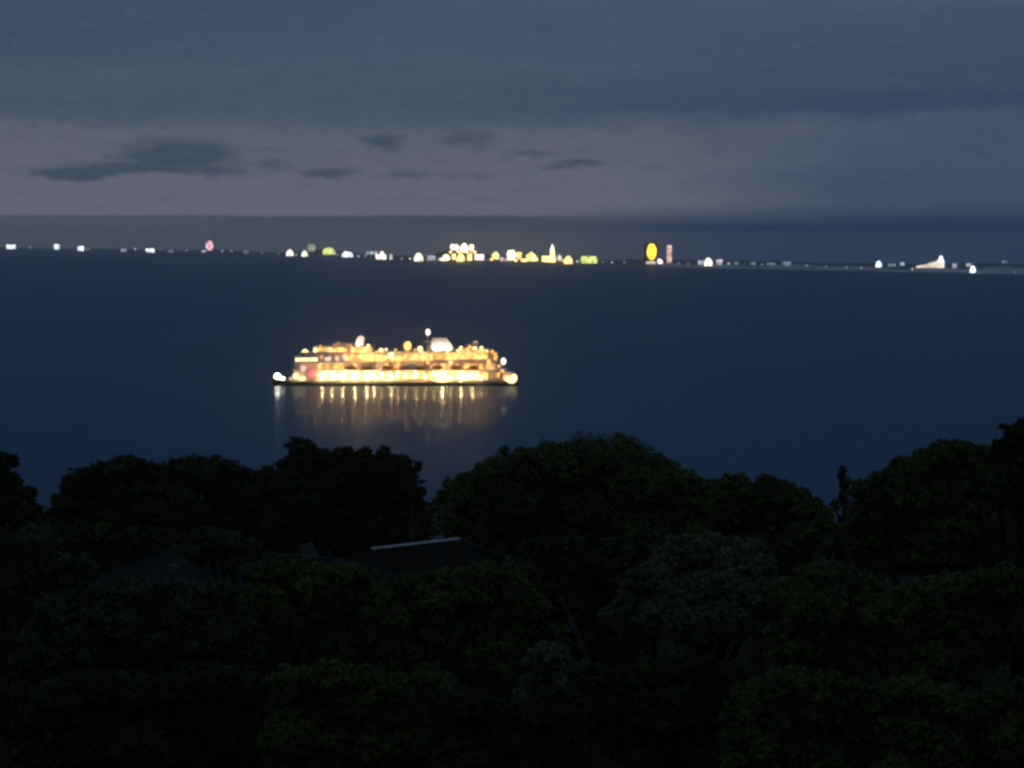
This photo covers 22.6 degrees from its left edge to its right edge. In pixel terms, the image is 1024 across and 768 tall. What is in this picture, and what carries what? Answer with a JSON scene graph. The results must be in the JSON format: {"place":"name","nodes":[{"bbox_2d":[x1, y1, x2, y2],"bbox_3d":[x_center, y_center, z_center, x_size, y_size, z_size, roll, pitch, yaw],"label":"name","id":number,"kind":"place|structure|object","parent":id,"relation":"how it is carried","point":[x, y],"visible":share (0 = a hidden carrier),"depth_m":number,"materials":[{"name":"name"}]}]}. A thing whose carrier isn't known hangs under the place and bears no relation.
{"place":"outdoors","nodes":[
{"label":"outdoors","id":0,"kind":"place"},
{"bbox_2d":[0,250,1023,546],"bbox_3d":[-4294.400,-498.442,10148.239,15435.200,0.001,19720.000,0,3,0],"label":"sea","id":1,"kind":"structure","parent":0,"point":[812,380],"depth_m":1987.99,"materials":[{"name":"liquid"}]},
{"bbox_2d":[270,329,517,385],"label":"cruise ship","id":2,"kind":"object","parent":1,"relation":"on","point":[441,361],"visible":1,"depth_m":1644.25,"materials":[{"name":"paint"}]},
{"bbox_2d":[0,248,1023,269],"bbox_3d":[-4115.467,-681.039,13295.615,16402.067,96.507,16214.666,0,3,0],"label":"coast","id":3,"kind":"structure","parent":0,"point":[628,262],"depth_m":8628.05},
{"bbox_2d":[7,245,16,248],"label":"lit building","id":4,"kind":"structure","parent":3,"relation":"on","point":[11,246],"depth_m":15393.57,"materials":[{"name":"grey"}]},
{"bbox_2d":[54,244,59,249],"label":"lit building","id":5,"kind":"structure","parent":3,"relation":"on","point":[56,246],"depth_m":14851.37,"materials":[{"name":"grey"}]},
{"bbox_2d":[78,246,83,250],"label":"lit building","id":6,"kind":"structure","parent":3,"relation":"on","point":[80,248],"depth_m":14038.34,"materials":[{"name":"grey"}]},
{"bbox_2d":[146,249,154,252],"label":"lit building","id":7,"kind":"structure","parent":3,"relation":"on","point":[150,250],"depth_m":12948.64,"materials":[{"name":"grey"}]},
{"bbox_2d":[206,240,213,250],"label":"lit tower","id":8,"kind":"structure","parent":3,"relation":"on","point":[209,245],"depth_m":12876.04,"materials":[{"name":"pink"}]},
{"bbox_2d":[287,250,292,255],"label":"lit building","id":9,"kind":"structure","parent":3,"relation":"on","point":[289,252],"depth_m":11110.16,"materials":[{"name":"grey"}]},
{"bbox_2d":[302,250,307,256],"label":"lit building","id":10,"kind":"structure","parent":3,"relation":"on","point":[304,253],"depth_m":10827.26,"materials":[{"name":"grey"}]},
{"bbox_2d":[307,243,315,251],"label":"lit building","id":11,"kind":"structure","parent":3,"relation":"on","point":[311,247],"depth_m":11190.78,"materials":[{"name":"green"}]},
{"bbox_2d":[322,247,335,254],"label":"lit hall","id":12,"kind":"structure","parent":3,"relation":"on","point":[329,251],"depth_m":10639.02,"materials":[{"name":"yellow"}]},
{"bbox_2d":[341,251,353,257],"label":"lit hall","id":13,"kind":"structure","parent":3,"relation":"on","point":[345,254],"depth_m":10244.62,"materials":[{"name":"grey"}]},
{"bbox_2d":[366,251,377,254],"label":"lit building","id":14,"kind":"structure","parent":3,"relation":"on","point":[371,252],"depth_m":10852.53,"materials":[{"name":"grey"}]},
{"bbox_2d":[376,254,386,259],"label":"lit building","id":15,"kind":"structure","parent":3,"relation":"on","point":[380,256],"depth_m":9557.19,"materials":[{"name":"grey"}]},
{"bbox_2d":[414,253,422,260],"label":"lit building","id":16,"kind":"structure","parent":3,"relation":"on","point":[418,257],"depth_m":9044.11,"materials":[{"name":"grey"}]},
{"bbox_2d":[426,255,435,260],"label":"lit building","id":17,"kind":"structure","parent":3,"relation":"on","point":[430,257],"depth_m":8978.98,"materials":[{"name":"grey"}]},
{"bbox_2d":[442,255,449,260],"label":"lit building","id":18,"kind":"structure","parent":3,"relation":"on","point":[445,257],"depth_m":8816.99,"materials":[{"name":"grey"}]},
{"bbox_2d":[450,244,459,250],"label":"lit building","id":19,"kind":"structure","parent":3,"relation":"on","point":[454,247],"depth_m":9041.17,"materials":[{"name":"grey"}]},
{"bbox_2d":[457,254,464,261],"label":"lit building","id":20,"kind":"structure","parent":3,"relation":"on","point":[460,257],"depth_m":8656.19,"materials":[{"name":"yellow"}]},
{"bbox_2d":[460,243,467,252],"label":"lit building","id":21,"kind":"structure","parent":3,"relation":"on","point":[464,248],"depth_m":8895.77,"materials":[{"name":"grey"}]},
{"bbox_2d":[467,252,471,260],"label":"lit tower","id":22,"kind":"structure","parent":3,"relation":"on","point":[469,256],"depth_m":8631.23,"materials":[{"name":"yellow"}]},
{"bbox_2d":[470,244,473,251],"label":"lit tower","id":23,"kind":"structure","parent":3,"relation":"on","point":[471,247],"depth_m":8936.15,"materials":[{"name":"grey"}]},
{"bbox_2d":[474,254,484,260],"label":"lit building","id":24,"kind":"structure","parent":3,"relation":"on","point":[480,257],"depth_m":8627.44,"materials":[{"name":"grey"}]},
{"bbox_2d":[492,251,498,259],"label":"lit building","id":25,"kind":"structure","parent":3,"relation":"on","point":[495,255],"depth_m":8782.33,"materials":[{"name":"yellow"}]},
{"bbox_2d":[507,250,515,260],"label":"lit building","id":26,"kind":"structure","parent":3,"relation":"on","point":[511,255],"depth_m":8550.43,"materials":[{"name":"grey"}]},
{"bbox_2d":[516,252,521,259],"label":"lit building","id":27,"kind":"structure","parent":3,"relation":"on","point":[518,255],"depth_m":8512.71,"materials":[{"name":"orange"}]},
{"bbox_2d":[526,252,535,260],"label":"lit building","id":28,"kind":"structure","parent":3,"relation":"on","point":[530,256],"depth_m":8389.92,"materials":[{"name":"yellow"}]},
{"bbox_2d":[531,252,535,260],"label":"lit building","id":29,"kind":"structure","parent":3,"relation":"on","point":[533,258],"depth_m":8390.64,"materials":[{"name":"yellow"}]},
{"bbox_2d":[542,244,554,261],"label":"church","id":30,"kind":"structure","parent":3,"relation":"on","point":[550,257],"depth_m":8417.44,"materials":[{"name":"yellow"}]},
{"bbox_2d":[564,256,571,263],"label":"lit building","id":31,"kind":"structure","parent":3,"relation":"on","point":[567,259],"depth_m":8132.23,"materials":[{"name":"yellow"}]},
{"bbox_2d":[580,256,597,263],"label":"lit building","id":32,"kind":"structure","parent":3,"relation":"on","point":[588,259],"depth_m":8189.76,"materials":[{"name":"yellow"}]},
{"bbox_2d":[644,243,656,263],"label":"lit tower","id":33,"kind":"structure","parent":3,"relation":"on","point":[650,253],"depth_m":7952.11,"materials":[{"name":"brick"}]},
{"bbox_2d":[667,244,671,262],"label":"lit tower","id":34,"kind":"structure","parent":3,"relation":"on","point":[669,253],"depth_m":8095.09,"materials":[{"name":"pink"}]},
{"bbox_2d":[698,260,703,264],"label":"lit building","id":35,"kind":"structure","parent":3,"relation":"on","point":[700,262],"depth_m":7772.97,"materials":[{"name":"grey"}]},
{"bbox_2d":[705,258,711,265],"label":"lit building","id":36,"kind":"structure","parent":3,"relation":"on","point":[708,261],"depth_m":7603.77,"materials":[{"name":"grey"}]},
{"bbox_2d":[715,259,722,264],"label":"lit building","id":37,"kind":"structure","parent":3,"relation":"on","point":[718,261],"depth_m":7667.77,"materials":[{"name":"grey"}]},
{"bbox_2d":[766,262,775,265],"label":"lit building","id":38,"kind":"structure","parent":3,"relation":"on","point":[769,263],"depth_m":7563.95,"materials":[{"name":"grey"}]},
{"bbox_2d":[781,261,790,265],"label":"lit building","id":39,"kind":"structure","parent":3,"relation":"on","point":[785,263],"depth_m":7425.55,"materials":[{"name":"grey"}]},
{"bbox_2d":[887,263,895,266],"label":"lit building","id":40,"kind":"structure","parent":3,"relation":"on","point":[891,264],"depth_m":7218.06,"materials":[{"name":"grey"}]},
{"bbox_2d":[916,256,944,267],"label":"pavilion","id":41,"kind":"structure","parent":3,"relation":"on","point":[940,262],"depth_m":7077.97,"materials":[{"name":"grey"}]},
{"bbox_2d":[970,266,974,272],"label":"lit building","id":42,"kind":"structure","parent":3,"relation":"on","point":[972,269],"depth_m":6363.90,"materials":[{"name":"grey"}]},
{"bbox_2d":[0,0,1023,263],"label":"sky","id":43,"kind":"structure","parent":0,"point":[816,131],"materials":[{"name":"blue"}]},
{"bbox_2d":[12,545,1023,767],"bbox_3d":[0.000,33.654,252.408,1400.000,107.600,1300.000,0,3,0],"label":"hillside","id":44,"kind":"structure","parent":0,"point":[311,550],"depth_m":361.62,"materials":[{"name":"green plant"}]},
{"bbox_2d":[0,449,46,621],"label":"broadleaf tree","id":45,"kind":"object","parent":44,"relation":"on","point":[20,508],"visible":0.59,"depth_m":130.14,"materials":[{"name":"green plant"}]},
{"bbox_2d":[0,521,100,741],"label":"broadleaf tree","id":46,"kind":"object","parent":44,"relation":"on","point":[32,558],"visible":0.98,"depth_m":105.01,"materials":[{"name":"green plant"}]},
{"bbox_2d":[46,516,191,596],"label":"broadleaf tree","id":47,"kind":"object","parent":44,"relation":"on","point":[122,545],"visible":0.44,"depth_m":177.78,"materials":[{"name":"green plant"}]},
{"bbox_2d":[39,454,206,569],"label":"broadleaf tree","id":48,"kind":"object","parent":44,"relation":"on","point":[118,497],"visible":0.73,"depth_m":194.53,"materials":[{"name":"green plant"}]},
{"bbox_2d":[6,574,269,767],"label":"broadleaf tree","id":49,"kind":"object","parent":44,"relation":"on","point":[195,619],"visible":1,"depth_m":86.06,"materials":[{"name":"green plant"}]},
{"bbox_2d":[156,452,303,554],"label":"broadleaf tree","id":50,"kind":"object","parent":44,"relation":"on","point":[232,500],"visible":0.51,"depth_m":204.34,"materials":[{"name":"green plant"}]},
{"bbox_2d":[51,545,449,767],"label":"house","id":51,"kind":"structure","parent":44,"relation":"on","point":[169,562],"depth_m":128.45,"materials":[{"name":"grey tile"}]},
{"bbox_2d":[239,554,395,754],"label":"broadleaf tree","id":52,"kind":"object","parent":44,"relation":"on","point":[301,598],"visible":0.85,"depth_m":100.16,"materials":[{"name":"green plant"}]},
{"bbox_2d":[250,436,439,557],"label":"tall shaggy tree","id":53,"kind":"object","parent":44,"relation":"on","point":[349,499],"visible":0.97,"depth_m":169.84,"materials":[{"name":"green plant"}]},
{"bbox_2d":[255,656,458,767],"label":"broadleaf tree","id":54,"kind":"object","parent":44,"relation":"on","point":[389,733],"visible":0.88,"depth_m":64.15,"materials":[{"name":"green plant"}]},
{"bbox_2d":[403,505,419,542],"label":"utility pole","id":55,"kind":"object","parent":44,"relation":"on","point":[411,516],"visible":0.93,"depth_m":158.71,"materials":[{"name":"brown wood"}]},
{"bbox_2d":[343,538,546,700],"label":"house","id":56,"kind":"structure","parent":44,"relation":"on","point":[417,557],"depth_m":137.88,"materials":[{"name":"metal"}]},
{"bbox_2d":[359,556,573,717],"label":"broadleaf tree","id":57,"kind":"object","parent":44,"relation":"on","point":[469,619],"visible":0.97,"depth_m":92.21,"materials":[{"name":"green plant"}]},
{"bbox_2d":[12,617,1011,767],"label":"undergrowth","id":58,"kind":"object","parent":44,"relation":"on","point":[747,653],"visible":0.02,"depth_m":249.20,"materials":[{"name":"green plant"}]},
{"bbox_2d":[511,640,596,698],"bbox_3d":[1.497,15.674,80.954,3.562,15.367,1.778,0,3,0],"label":"shrub","id":59,"kind":"object","parent":44,"relation":"on","point":[552,661],"visible":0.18,"depth_m":80.17,"materials":[{"name":"green plant"}]},
{"bbox_2d":[423,430,722,618],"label":"broadleaf tree","id":60,"kind":"object","parent":44,"relation":"on","point":[580,487],"visible":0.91,"depth_m":149.68,"materials":[{"name":"green plant"}]},
{"bbox_2d":[557,586,589,662],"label":"bare tree","id":61,"kind":"object","parent":44,"relation":"on","point":[581,646],"visible":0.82,"depth_m":85.05,"materials":[{"name":"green plant"}]},
{"bbox_2d":[509,530,662,667],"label":"broadleaf tree","id":62,"kind":"object","parent":44,"relation":"on","point":[591,574],"visible":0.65,"depth_m":127.94,"materials":[{"name":"green plant"}]},
{"bbox_2d":[596,530,786,765],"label":"broadleaf tree","id":63,"kind":"object","parent":44,"relation":"on","point":[722,597],"visible":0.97,"depth_m":94.97,"materials":[{"name":"green plant"}]},
{"bbox_2d":[688,472,845,766],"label":"broadleaf tree","id":64,"kind":"object","parent":44,"relation":"on","point":[760,507],"visible":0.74,"depth_m":171.87,"materials":[{"name":"green plant"}]},
{"bbox_2d":[714,664,909,767],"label":"broadleaf tree","id":65,"kind":"object","parent":44,"relation":"on","point":[763,727],"visible":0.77,"depth_m":63.05,"materials":[{"name":"green plant"}]},
{"bbox_2d":[825,465,851,748],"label":"sapling","id":66,"kind":"object","parent":44,"relation":"on","point":[843,495],"visible":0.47,"depth_m":180.72,"materials":[{"name":"green plant"}]},
{"bbox_2d":[759,559,1023,722],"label":"broadleaf tree","id":67,"kind":"object","parent":44,"relation":"on","point":[874,618],"visible":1,"depth_m":88.09,"materials":[{"name":"green plant"}]},
{"bbox_2d":[840,437,1023,685],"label":"broadleaf tree","id":68,"kind":"object","parent":44,"relation":"on","point":[925,511],"visible":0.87,"depth_m":124.75,"materials":[{"name":"green plant"}]},
{"bbox_2d":[868,674,1023,767],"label":"broadleaf tree","id":69,"kind":"object","parent":44,"relation":"on","point":[944,725],"visible":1,"depth_m":60.18,"materials":[{"name":"green plant"}]},
{"bbox_2d":[987,416,1023,686],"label":"broadleaf tree","id":70,"kind":"object","parent":44,"relation":"on","point":[1007,448],"visible":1,"depth_m":104.81,"materials":[{"name":"green plant"}]},
{"bbox_2d":[659,262,1023,274],"bbox_3d":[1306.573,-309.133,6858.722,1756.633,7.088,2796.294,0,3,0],"label":"beach","id":71,"kind":"structure","parent":0,"point":[1001,270],"depth_m":6933.22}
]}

